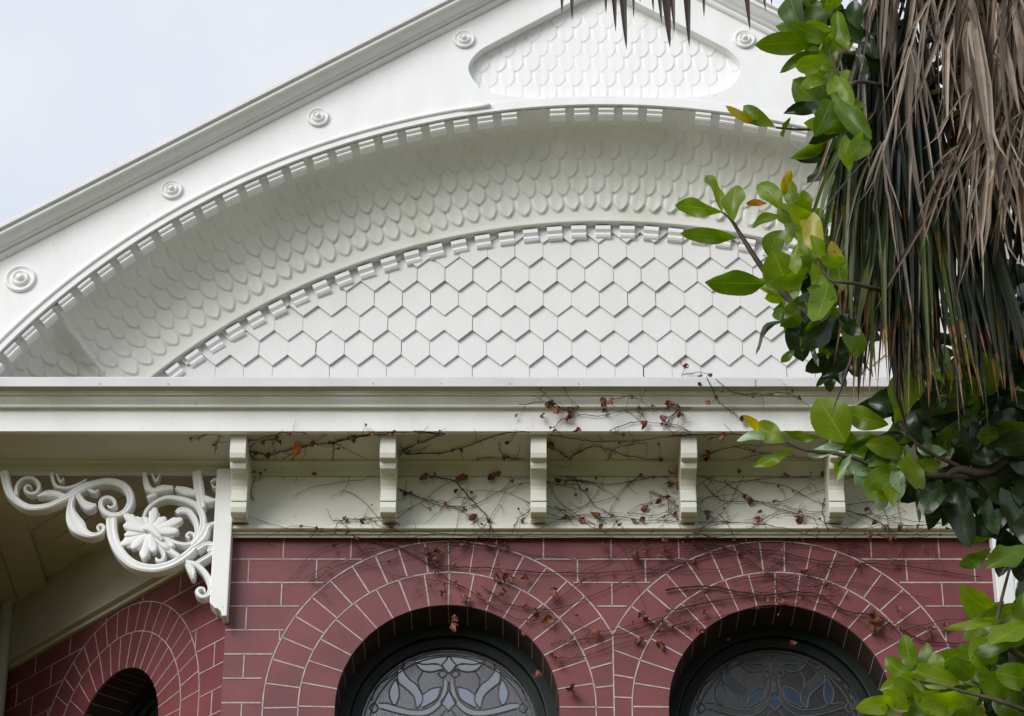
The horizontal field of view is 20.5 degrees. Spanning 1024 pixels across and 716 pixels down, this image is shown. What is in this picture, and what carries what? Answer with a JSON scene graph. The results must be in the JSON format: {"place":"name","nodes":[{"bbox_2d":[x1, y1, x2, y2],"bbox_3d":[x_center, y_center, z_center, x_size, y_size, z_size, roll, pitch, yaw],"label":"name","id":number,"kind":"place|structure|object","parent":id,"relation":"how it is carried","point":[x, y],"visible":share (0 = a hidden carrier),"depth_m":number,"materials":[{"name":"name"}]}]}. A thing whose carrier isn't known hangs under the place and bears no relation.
{"place":"outdoors","nodes":[
{"label":"outdoors","id":0,"kind":"place"},
{"bbox_2d":[0,0,942,222],"label":"sky","id":1,"kind":"structure","parent":0,"point":[87,87],"materials":[{"name":"white"}]},
{"bbox_2d":[0,0,1023,715],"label":"victorian house","id":2,"kind":"structure","parent":0,"point":[462,222],"depth_m":12.40,"materials":[{"name":"red brick"}]},
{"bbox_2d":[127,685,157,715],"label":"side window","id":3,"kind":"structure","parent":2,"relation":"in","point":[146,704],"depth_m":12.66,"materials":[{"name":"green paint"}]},
{"bbox_2d":[339,625,557,715],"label":"arched window","id":4,"kind":"structure","parent":2,"relation":"in","point":[439,670],"depth_m":12.08,"materials":[{"name":"grey glass"}]},
{"bbox_2d":[189,360,979,693],"bbox_3d":[0.313,0.595,11.974,3.383,1.619,0.515,0,-30,0],"label":"creeper vine","id":5,"kind":"object","parent":2,"relation":"attached to","point":[547,618],"visible":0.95,"depth_m":12.07,"materials":[{"name":"brown plant"}]},
{"bbox_2d":[669,625,879,715],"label":"arched window","id":6,"kind":"structure","parent":2,"relation":"in","point":[756,672],"depth_m":12.08,"materials":[{"name":"grey glass"}]},
{"label":"lawn","id":7,"kind":"structure","parent":0,"visible":0},
{"bbox_2d":[561,0,1023,434],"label":"palm tree","id":8,"kind":"object","parent":7,"relation":"on","point":[906,228],"visible":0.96,"depth_m":8.86,"materials":[{"name":"brown plant"}]},
{"bbox_2d":[675,0,1023,715],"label":"magnolia tree","id":9,"kind":"object","parent":7,"relation":"on","point":[958,492],"visible":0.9,"depth_m":8.94,"materials":[{"name":"green plant"}]}
]}

